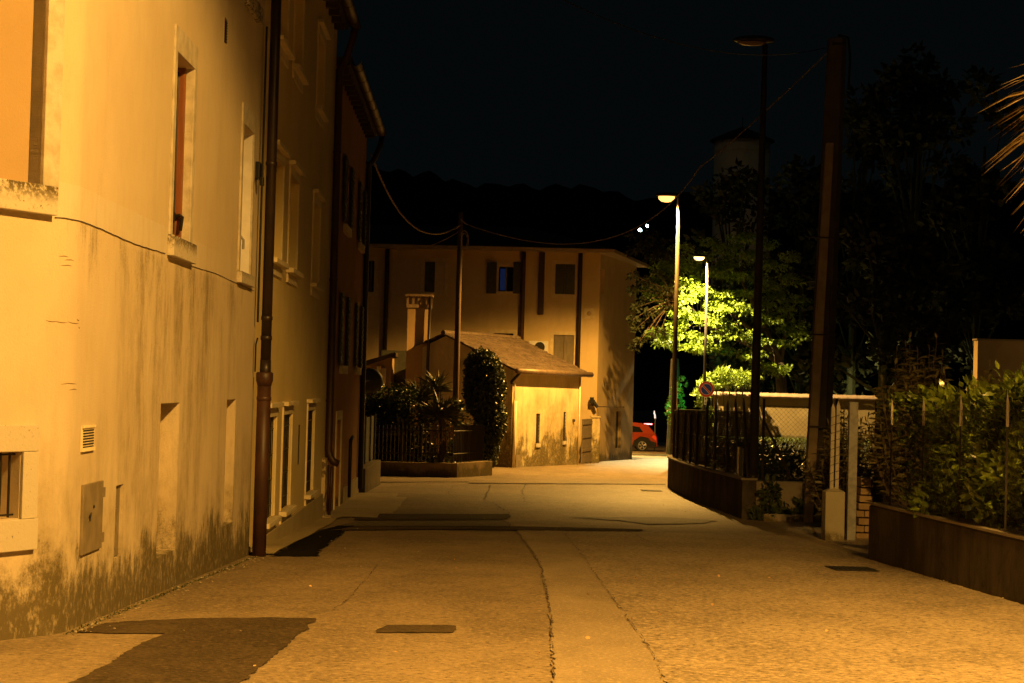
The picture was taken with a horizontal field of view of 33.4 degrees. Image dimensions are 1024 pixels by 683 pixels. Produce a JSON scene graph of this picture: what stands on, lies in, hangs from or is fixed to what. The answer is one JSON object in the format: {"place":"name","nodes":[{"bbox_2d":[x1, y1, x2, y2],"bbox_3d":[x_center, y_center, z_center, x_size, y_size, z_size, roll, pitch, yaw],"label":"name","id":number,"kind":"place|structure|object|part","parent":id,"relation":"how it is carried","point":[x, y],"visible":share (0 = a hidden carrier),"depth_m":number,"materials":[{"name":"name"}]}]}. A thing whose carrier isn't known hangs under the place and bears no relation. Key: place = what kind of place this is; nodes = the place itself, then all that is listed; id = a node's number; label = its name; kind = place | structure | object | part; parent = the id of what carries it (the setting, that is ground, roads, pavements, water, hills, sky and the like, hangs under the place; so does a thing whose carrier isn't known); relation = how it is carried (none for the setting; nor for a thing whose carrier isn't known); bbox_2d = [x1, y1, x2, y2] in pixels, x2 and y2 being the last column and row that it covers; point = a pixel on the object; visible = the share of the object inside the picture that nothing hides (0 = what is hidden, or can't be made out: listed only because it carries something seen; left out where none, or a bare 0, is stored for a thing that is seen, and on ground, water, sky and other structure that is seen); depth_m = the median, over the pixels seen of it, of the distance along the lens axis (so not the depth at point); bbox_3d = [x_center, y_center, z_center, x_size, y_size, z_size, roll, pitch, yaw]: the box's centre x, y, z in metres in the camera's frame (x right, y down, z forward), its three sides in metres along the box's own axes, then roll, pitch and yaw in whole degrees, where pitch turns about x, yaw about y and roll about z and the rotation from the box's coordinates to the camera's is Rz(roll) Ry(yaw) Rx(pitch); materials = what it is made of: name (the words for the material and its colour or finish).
{"place":"outdoors","nodes":[
{"label":"outdoors","id":0,"kind":"place"},
{"bbox_2d":[249,493,397,553],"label":"pavement","id":1,"kind":"structure","parent":0,"point":[367,505],"depth_m":25.15,"materials":[{"name":"concrete"}]},
{"bbox_2d":[0,460,1022,682],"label":"road","id":2,"kind":"structure","parent":0,"point":[494,609],"depth_m":11.95,"materials":[{"name":"grey asphalt"}]},
{"bbox_2d":[66,556,255,633],"bbox_3d":[-2.376,1.717,12.007,0.207,0.284,6.685,2,-1,0],"label":"moss fringe","id":3,"kind":"object","parent":2,"relation":"on","point":[156,597],"visible":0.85,"depth_m":10.98,"materials":[{"name":"green plant"}]},
{"bbox_2d":[68,617,315,682],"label":"dark road patch","id":4,"kind":"object","parent":2,"relation":"on","point":[211,650],"visible":1,"depth_m":8.30,"materials":[{"name":"black asphalt"}]},
{"bbox_2d":[274,525,352,556],"bbox_3d":[-2.086,2.178,19.148,0.485,0.279,7.405,2,-1,-1],"label":"black road patch","id":5,"kind":"object","parent":2,"relation":"on","point":[312,544],"visible":0.93,"depth_m":17.64,"materials":[{"name":"black asphalt"}]},
{"bbox_2d":[359,381,421,461],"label":"garden hedge","id":6,"kind":"object","parent":2,"relation":"on","point":[385,408],"visible":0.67,"depth_m":41.74,"materials":[{"name":"green plant"}]},
{"bbox_2d":[381,497,406,513],"bbox_3d":[-2.025,2.637,27.606,0.532,0.081,5.062,2,-1,0],"label":"road patch","id":7,"kind":"object","parent":2,"relation":"on","point":[394,504],"visible":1,"depth_m":27.38,"materials":[{"name":"grey asphalt"}]},
{"bbox_2d":[376,625,456,632],"bbox_3d":[-0.528,1.602,9.522,0.440,0.020,0.508,2,-1,0],"label":"road patch","id":8,"kind":"object","parent":2,"relation":"on","point":[418,628],"visible":1,"depth_m":9.52,"materials":[{"name":"grey asphalt"}]},
{"bbox_2d":[405,294,433,461],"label":"chimney stack","id":9,"kind":"object","parent":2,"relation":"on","point":[419,323],"visible":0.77,"depth_m":47.41,"materials":[{"name":"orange paint"}]},
{"bbox_2d":[400,377,444,461],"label":"yucca","id":10,"kind":"object","parent":2,"relation":"on","point":[423,393],"visible":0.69,"depth_m":42.80,"materials":[{"name":"green plant"}]},
{"bbox_2d":[343,520,510,525],"bbox_3d":[-1.116,2.428,22.817,3.069,0.090,1.386,2,-2,-29],"label":"road patch","id":11,"kind":"object","parent":2,"relation":"on","point":[440,523],"visible":1,"depth_m":22.76,"materials":[{"name":"grey asphalt"}]},
{"bbox_2d":[354,514,510,519],"bbox_3d":[-1.101,2.520,24.578,3.123,0.077,1.697,2,-2,-25],"label":"black road patch","id":12,"kind":"object","parent":2,"relation":"on","point":[441,516],"visible":1,"depth_m":24.63,"materials":[{"name":"black asphalt"}]},
{"bbox_2d":[413,368,452,461],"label":"yucca","id":13,"kind":"object","parent":2,"relation":"on","point":[436,383],"visible":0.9,"depth_m":43.18,"materials":[{"name":"green plant"}]},
{"bbox_2d":[414,388,468,462],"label":"yucca","id":14,"kind":"object","parent":2,"relation":"on","point":[436,411],"visible":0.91,"depth_m":42.17,"materials":[{"name":"green plant"}]},
{"bbox_2d":[410,397,474,462],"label":"garden shrub","id":15,"kind":"object","parent":2,"relation":"on","point":[431,422],"visible":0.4,"depth_m":42.60,"materials":[{"name":"green plant"}]},
{"bbox_2d":[432,481,468,481],"bbox_3d":[-1.891,2.998,36.482,2.503,0.024,0.220,3,-2,-35],"label":"road joint line","id":16,"kind":"object","parent":2,"relation":"on","point":[450,481],"visible":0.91,"depth_m":36.95,"materials":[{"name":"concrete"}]},
{"bbox_2d":[451,212,468,462],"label":"wooden pole","id":17,"kind":"object","parent":2,"relation":"on","point":[457,318],"visible":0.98,"depth_m":42.98,"materials":[{"name":"brown wood"}]},
{"bbox_2d":[370,154,460,234],"bbox_3d":[-2.088,-2.907,37.198,0.327,0.759,11.881,1,-1,6],"label":"overhead cable","id":18,"kind":"object","parent":17,"relation":"attached to","point":[379,175],"visible":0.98,"depth_m":35.81,"materials":[{"name":"black rubber"}]},
{"bbox_2d":[386,232,457,249],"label":"overhead cable","id":19,"kind":"object","parent":17,"relation":"attached to","point":[427,246],"visible":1,"depth_m":46.76,"materials":[{"name":"black rubber"}]},
{"bbox_2d":[461,345,510,467],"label":"ivy column","id":20,"kind":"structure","parent":2,"relation":"on","point":[484,391],"depth_m":42.00,"materials":[{"name":"green plant"}]},
{"bbox_2d":[333,526,641,530],"bbox_3d":[-0.349,2.377,21.824,4.558,0.077,1.039,2,-2,-25],"label":"black road patch","id":21,"kind":"object","parent":2,"relation":"on","point":[473,527],"visible":1,"depth_m":21.86,"materials":[{"name":"black asphalt"}]},
{"bbox_2d":[511,527,555,677],"bbox_3d":[0.181,1.952,14.903,0.193,0.580,14.857,2,-1,-1],"label":"road crack","id":22,"kind":"object","parent":2,"relation":"on","point":[551,615],"visible":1,"depth_m":9.84,"materials":[{"name":"brown"}]},
{"bbox_2d":[68,486,1023,644],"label":"gravel","id":23,"kind":"structure","parent":2,"relation":"on","point":[91,624],"depth_m":11.77,"materials":[{"name":"grey gravel"}]},
{"bbox_2d":[516,483,606,483],"bbox_3d":[1.279,3.122,37.508,4.955,0.035,0.312,2,-2,-25],"label":"road joint line","id":24,"kind":"object","parent":2,"relation":"on","point":[561,483],"visible":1,"depth_m":37.42,"materials":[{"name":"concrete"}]},
{"bbox_2d":[581,419,592,463],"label":"wooden gate","id":25,"kind":"structure","parent":2,"relation":"on","point":[586,439],"depth_m":50.74,"materials":[{"name":"brown wood"}]},
{"bbox_2d":[514,524,663,682],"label":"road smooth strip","id":26,"kind":"object","parent":2,"relation":"on","point":[613,648],"visible":0.99,"depth_m":9.88,"materials":[{"name":"concrete"}]},
{"bbox_2d":[253,538,828,665],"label":"fallen leaves","id":27,"kind":"object","parent":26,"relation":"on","point":[712,604],"visible":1,"depth_m":10.93,"materials":[{"name":"brown plant"}]},
{"bbox_2d":[564,535,632,623],"bbox_3d":[0.684,2.039,16.031,0.056,0.474,12.169,2,-1,0],"label":"road crack","id":28,"kind":"object","parent":2,"relation":"on","point":[599,579],"visible":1,"depth_m":13.76,"materials":[{"name":"brown"}]},
{"bbox_2d":[576,517,716,523],"bbox_3d":[2.133,2.646,25.440,1.874,0.047,1.810,3,-2,-38],"label":"black road patch","id":29,"kind":"object","parent":2,"relation":"on","point":[656,520],"visible":1,"depth_m":25.40,"materials":[{"name":"black asphalt"}]},
{"bbox_2d":[748,473,817,518],"bbox_3d":[4.248,2.414,26.171,1.256,0.770,0.455,2,-1,0],"label":"leafy weed","id":30,"kind":"object","parent":2,"relation":"on","point":[764,492],"visible":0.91,"depth_m":26.15,"materials":[{"name":"green plant"}]},
{"bbox_2d":[563,530,1023,682],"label":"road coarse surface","id":31,"kind":"object","parent":2,"relation":"on","point":[957,634],"visible":0.98,"depth_m":11.09,"materials":[{"name":"grey asphalt"}]},
{"bbox_2d":[826,566,878,570],"bbox_3d":[3.138,2.096,15.768,0.400,0.027,0.550,2,-1,0],"label":"drain grate","id":32,"kind":"object","parent":31,"relation":"on","point":[853,568],"visible":1,"depth_m":15.71,"materials":[{"name":"metal"}]},
{"bbox_2d":[627,442,669,478],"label":"side road","id":33,"kind":"structure","parent":0,"point":[656,460],"depth_m":61.05,"materials":[{"name":"grey asphalt"}]},
{"bbox_2d":[632,422,656,450],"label":"parked car","id":34,"kind":"object","parent":33,"relation":"on","point":[644,437],"visible":0.48,"depth_m":97.02,"materials":[{"name":"red paint"}]},
{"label":"side window","id":35,"kind":"part","parent":34,"relation":"part of","materials":[{"name":"black glass"}]},
{"bbox_2d":[621,228,686,409],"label":"slender tree","id":36,"kind":"object","parent":33,"relation":"on","point":[648,241],"visible":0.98,"depth_m":50.44,"materials":[{"name":"green plant"}]},
{"bbox_2d":[656,192,679,454],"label":"street lamp","id":37,"kind":"object","parent":33,"relation":"on","point":[667,197],"visible":0.78,"depth_m":44.99,"materials":[{"name":"grey metal"}]},
{"bbox_2d":[664,359,687,453],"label":"ivy trunk","id":38,"kind":"object","parent":33,"relation":"on","point":[679,395],"visible":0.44,"depth_m":85.97,"materials":[{"name":"green plant"}]},
{"bbox_2d":[692,254,707,434],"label":"street lamp","id":39,"kind":"object","parent":33,"relation":"on","point":[699,257],"visible":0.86,"depth_m":70.00,"materials":[{"name":"grey metal"}]},
{"bbox_2d":[698,381,713,404],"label":"no parking sign","id":40,"kind":"object","parent":39,"relation":"attached to","point":[705,389],"visible":0.98,"depth_m":69.77,"materials":[{"name":"multicoloured"}]},
{"bbox_2d":[337,0,1023,200],"label":"sky","id":41,"kind":"structure","parent":0,"point":[537,94],"materials":[{"name":"black"}]},
{"bbox_2d":[365,161,1023,416],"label":"hill","id":42,"kind":"structure","parent":0,"point":[584,213],"depth_m":396.31,"materials":[{"name":"black plant"}]},
{"bbox_2d":[633,411,967,507],"bbox_3d":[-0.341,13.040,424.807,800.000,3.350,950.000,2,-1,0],"label":"ground","id":43,"kind":"structure","parent":0,"point":[658,426],"depth_m":212.03,"materials":[{"name":"soil"}]},
{"bbox_2d":[0,0,280,640],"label":"corner house","id":44,"kind":"structure","parent":43,"relation":"on","point":[131,174],"depth_m":10.27,"materials":[{"name":"beige paint"}]},
{"bbox_2d":[79,480,105,555],"bbox_3d":[-2.316,0.970,9.445,0.031,0.380,0.495,2,-1,0],"label":"meter door","id":45,"kind":"structure","parent":44,"relation":"in","point":[92,494],"depth_m":9.39,"materials":[{"name":"metal"}]},
{"bbox_2d":[249,0,360,553],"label":"terraced house","id":46,"kind":"structure","parent":43,"relation":"on","point":[305,278],"depth_m":20.36,"materials":[{"name":"yellow paint"}]},
{"bbox_2d":[325,57,385,513],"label":"terraced house","id":47,"kind":"structure","parent":43,"relation":"on","point":[362,122],"depth_m":28.12,"materials":[{"name":"paint"}]},
{"bbox_2d":[357,460,380,492],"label":"wall","id":48,"kind":"structure","parent":43,"relation":"on","point":[371,473],"depth_m":32.70,"materials":[{"name":"paint"}]},
{"bbox_2d":[358,414,375,463],"bbox_3d":[-2.812,1.892,33.096,0.057,0.920,3.570,2,-1,0],"label":"netted fence","id":49,"kind":"object","parent":48,"relation":"on","point":[369,431],"visible":0.74,"depth_m":33.74,"materials":[{"name":"metal"}]},
{"bbox_2d":[359,352,397,403],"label":"outbuilding","id":50,"kind":"structure","parent":43,"relation":"on","point":[383,365],"depth_m":47.99,"materials":[{"name":"orange paint"}]},
{"bbox_2d":[365,368,382,392],"bbox_3d":[-3.053,1.768,36.415,0.540,2.401,0.160,2,-1,0],"label":"archway","id":51,"kind":"object","parent":50,"relation":"attached to","point":[374,380],"visible":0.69,"depth_m":36.42,"materials":[{"name":"paint"}]},
{"bbox_2d":[381,350,405,397],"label":"wall","id":52,"kind":"structure","parent":50,"relation":"attached to","point":[399,369],"depth_m":49.30,"materials":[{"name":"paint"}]},
{"bbox_2d":[380,461,491,477],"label":"garden wall","id":53,"kind":"structure","parent":43,"relation":"on","point":[449,470],"depth_m":39.32,"materials":[{"name":"grey concrete"}]},
{"bbox_2d":[374,425,483,461],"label":"iron railings","id":54,"kind":"object","parent":53,"relation":"on","point":[468,442],"visible":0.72,"depth_m":39.90,"materials":[{"name":"grey metal"}]},
{"bbox_2d":[414,330,593,467],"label":"barn","id":55,"kind":"structure","parent":43,"relation":"on","point":[542,402],"depth_m":47.34,"materials":[{"name":"paint"}]},
{"bbox_2d":[362,225,648,461],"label":"house","id":56,"kind":"structure","parent":43,"relation":"on","point":[570,303],"depth_m":53.28,"materials":[{"name":"paint"}]},
{"bbox_2d":[590,416,600,462],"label":"gate pier","id":57,"kind":"structure","parent":43,"relation":"on","point":[595,442],"depth_m":51.64,"materials":[{"name":"paint"}]},
{"bbox_2d":[635,228,641,411],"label":"hillside lamp","id":58,"kind":"object","parent":43,"relation":"on","point":[639,229],"visible":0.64,"depth_m":290.06,"materials":[{"name":"black"}]},
{"bbox_2d":[642,225,647,411],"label":"hillside lamp","id":59,"kind":"object","parent":43,"relation":"on","point":[644,343],"visible":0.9,"depth_m":290.06,"materials":[{"name":"black"}]},
{"bbox_2d":[667,455,757,518],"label":"retaining wall","id":60,"kind":"structure","parent":43,"relation":"on","point":[732,494],"depth_m":29.33,"materials":[{"name":"concrete"}]},
{"bbox_2d":[672,398,751,477],"bbox_3d":[3.619,1.750,32.898,0.395,1.425,12.957,1,-1,1],"label":"staked fence","id":61,"kind":"object","parent":60,"relation":"on","point":[683,428],"visible":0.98,"depth_m":30.41,"materials":[{"name":"grey metal"}]},
{"bbox_2d":[733,35,773,480],"bbox_3d":[3.711,-1.303,26.743,0.640,7.032,0.310,2,-1,0],"label":"street lamp","id":62,"kind":"object","parent":60,"relation":"on","point":[753,40],"visible":0.98,"depth_m":26.70,"materials":[{"name":"brown"}]},
{"bbox_2d":[636,231,813,392],"bbox_3d":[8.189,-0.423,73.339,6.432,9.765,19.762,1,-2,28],"label":"broadleaf tree","id":63,"kind":"object","parent":43,"relation":"on","point":[778,368],"visible":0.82,"depth_m":75.06,"materials":[{"name":"green plant"}]},
{"bbox_2d":[680,157,793,392],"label":"dark tree","id":64,"kind":"object","parent":43,"relation":"on","point":[736,194],"visible":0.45,"depth_m":87.93,"materials":[{"name":"green plant"}]},
{"bbox_2d":[708,118,774,432],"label":"round tower","id":65,"kind":"structure","parent":43,"relation":"on","point":[744,146],"depth_m":148.40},
{"bbox_2d":[737,154,852,393],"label":"dark tree","id":66,"kind":"object","parent":43,"relation":"on","point":[807,191],"visible":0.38,"depth_m":83.95,"materials":[{"name":"green plant"}]},
{"bbox_2d":[803,34,850,522],"bbox_3d":[4.828,-0.944,26.267,0.653,7.629,0.505,2,-1,0],"label":"utility pole","id":67,"kind":"object","parent":43,"relation":"on","point":[823,334],"visible":0.84,"depth_m":26.17,"materials":[{"name":"wood"}]},
{"bbox_2d":[467,53,826,243],"bbox_3d":[2.253,-3.324,34.926,0.776,2.238,17.695,2,-2,-20],"label":"overhead cable","id":68,"kind":"object","parent":67,"relation":"attached to","point":[686,184],"visible":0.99,"depth_m":32.58,"materials":[{"name":"black rubber"}]},
{"bbox_2d":[756,481,908,522],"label":"corner wall","id":69,"kind":"structure","parent":43,"relation":"on","point":[790,490],"depth_m":26.41,"materials":[{"name":"concrete"}]},
{"bbox_2d":[745,399,846,481],"bbox_3d":[4.451,1.538,26.595,1.623,1.324,0.091,2,-1,0],"label":"fence","id":70,"kind":"object","parent":69,"relation":"on","point":[764,423],"visible":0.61,"depth_m":26.56,"materials":[{"name":"grey metal"}]},
{"bbox_2d":[792,82,907,394],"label":"dark tree","id":71,"kind":"object","parent":43,"relation":"on","point":[868,194],"visible":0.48,"depth_m":79.94,"materials":[{"name":"green plant"}]},
{"bbox_2d":[873,426,883,502],"bbox_3d":[5.048,1.940,23.512,0.120,1.562,0.100,2,-1,0],"label":"timber post","id":72,"kind":"object","parent":43,"relation":"on","point":[877,497],"visible":0.07,"depth_m":23.46,"materials":[{"name":"brown wood"}]},
{"bbox_2d":[789,201,971,418],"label":"dark tree","id":73,"kind":"object","parent":43,"relation":"on","point":[914,260],"visible":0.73,"depth_m":54.61,"materials":[{"name":"green plant"}]},
{"bbox_2d":[841,40,977,389],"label":"dark tree","id":74,"kind":"object","parent":43,"relation":"on","point":[900,139],"visible":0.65,"depth_m":71.92,"materials":[{"name":"green plant"}]},
{"bbox_2d":[868,502,1023,604],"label":"wall","id":75,"kind":"structure","parent":43,"relation":"on","point":[984,558],"depth_m":14.37,"materials":[{"name":"concrete"}]},
{"bbox_2d":[882,391,1023,533],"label":"fence","id":76,"kind":"object","parent":75,"relation":"on","point":[960,419],"visible":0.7,"depth_m":14.59,"materials":[{"name":"metal"}]},
{"bbox_2d":[916,64,1023,403],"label":"dark tree","id":77,"kind":"object","parent":43,"relation":"on","point":[975,302],"visible":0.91,"depth_m":65.86,"materials":[{"name":"green plant"}]},
{"bbox_2d":[928,509,1023,530],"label":"planting bed","id":78,"kind":"object","parent":43,"relation":"on","point":[1000,522],"depth_m":15.69,"materials":[{"name":"green plant"}]},
{"bbox_2d":[887,360,1023,529],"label":"laurel hedge","id":79,"kind":"object","parent":78,"relation":"on","point":[982,395],"visible":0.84,"depth_m":14.94,"materials":[{"name":"green plant"}]},
{"bbox_2d":[978,64,1023,295],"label":"fan palm","id":80,"kind":"object","parent":78,"relation":"on","point":[1015,141],"visible":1,"depth_m":11.75,"materials":[{"name":"green plant"}]},
{"bbox_2d":[972,338,1023,414],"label":"distant building","id":81,"kind":"structure","parent":43,"relation":"on","point":[1006,354],"depth_m":40.01,"materials":[{"name":"concrete"}]},
{"bbox_2d":[716,440,893,481],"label":"yard ground","id":82,"kind":"structure","parent":0,"point":[803,466],"depth_m":32.08,"materials":[{"name":"soil"}]},
{"bbox_2d":[672,436,761,461],"bbox_3d":[4.525,2.333,37.059,2.176,0.694,3.358,2,-1,0],"label":"yard shrub","id":83,"kind":"object","parent":82,"relation":"on","point":[717,444],"visible":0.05,"depth_m":36.33,"materials":[{"name":"green plant"}]},
{"bbox_2d":[689,365,750,436],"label":"garden bush","id":84,"kind":"object","parent":82,"relation":"on","point":[739,377],"visible":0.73,"depth_m":71.47,"materials":[{"name":"green plant"}]},
{"bbox_2d":[737,446,748,475],"bbox_3d":[3.745,1.962,27.177,0.291,0.568,0.270,2,-1,0],"label":"utility cabinet","id":85,"kind":"object","parent":82,"relation":"on","point":[740,458],"visible":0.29,"depth_m":27.07,"materials":[{"name":"plastic"}]},
{"bbox_2d":[710,444,805,480],"bbox_3d":[4.321,2.132,29.492,1.876,0.786,3.161,2,-1,0],"label":"yard shrub","id":86,"kind":"object","parent":82,"relation":"on","point":[781,468],"visible":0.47,"depth_m":28.87,"materials":[{"name":"green plant"}]},
{"bbox_2d":[721,436,805,471],"bbox_3d":[4.995,2.232,32.773,1.930,0.814,3.032,2,-1,0],"label":"yard shrub","id":87,"kind":"object","parent":82,"relation":"on","point":[765,445],"visible":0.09,"depth_m":32.86,"materials":[{"name":"green plant"}]},
{"bbox_2d":[666,436,898,476],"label":"grass","id":88,"kind":"structure","parent":82,"relation":"on","point":[802,447],"depth_m":48.90,"materials":[{"name":"green plant"}]},
{"bbox_2d":[712,391,876,440],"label":"boundary wall","id":89,"kind":"structure","parent":82,"relation":"on","point":[780,401],"depth_m":72.45,"materials":[{"name":"concrete"}]},
{"bbox_2d":[720,436,895,445],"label":"grass","id":90,"kind":"structure","parent":0,"point":[770,439],"depth_m":68.87,"materials":[{"name":"green plant"}]},
{"bbox_2d":[764,521,868,553],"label":"driveway","id":91,"kind":"structure","parent":0,"point":[811,530],"depth_m":22.98,"materials":[{"name":"concrete"}]},
{"bbox_2d":[745,504,820,520],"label":"grass tufts","id":92,"kind":"object","parent":91,"relation":"on","point":[759,516],"visible":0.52,"depth_m":26.10,"materials":[{"name":"green plant"}]},
{"bbox_2d":[821,401,844,540],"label":"gate pillar","id":93,"kind":"structure","parent":91,"relation":"on","point":[833,512],"depth_m":21.26,"materials":[{"name":"concrete"}]},
{"bbox_2d":[801,400,873,528],"bbox_3d":[4.639,1.726,23.978,1.232,1.801,0.895,2,-1,0],"label":"tall shrub","id":94,"kind":"object","parent":91,"relation":"on","point":[822,479],"visible":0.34,"depth_m":23.90,"materials":[{"name":"green plant"}]},
{"bbox_2d":[845,402,858,539],"bbox_3d":[4.287,1.681,21.526,0.110,1.840,0.100,2,-1,0],"label":"gate post","id":95,"kind":"object","parent":91,"relation":"on","point":[852,450],"visible":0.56,"depth_m":21.48,"materials":[{"name":"metal"}]},
{"bbox_2d":[856,477,871,537],"bbox_3d":[4.559,2.166,22.206,0.222,0.793,0.400,2,-1,0],"label":"block stack","id":96,"kind":"object","parent":91,"relation":"on","point":[863,499],"visible":0.67,"depth_m":22.02,"materials":[{"name":"brick"}]},
{"bbox_2d":[858,332,966,507],"bbox_3d":[5.153,1.076,21.497,1.552,2.402,1.233,2,-1,0],"label":"tall shrub","id":97,"kind":"object","parent":91,"relation":"on","point":[873,455],"visible":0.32,"depth_m":21.36,"materials":[{"name":"green plant"}]},
{"bbox_2d":[950,360,1018,473],"bbox_3d":[5.819,1.241,20.511,1.414,2.059,1.040,2,-1,0],"label":"tall shrub","id":98,"kind":"object","parent":91,"relation":"on","point":[989,375],"visible":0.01,"depth_m":20.63,"materials":[{"name":"green plant"}]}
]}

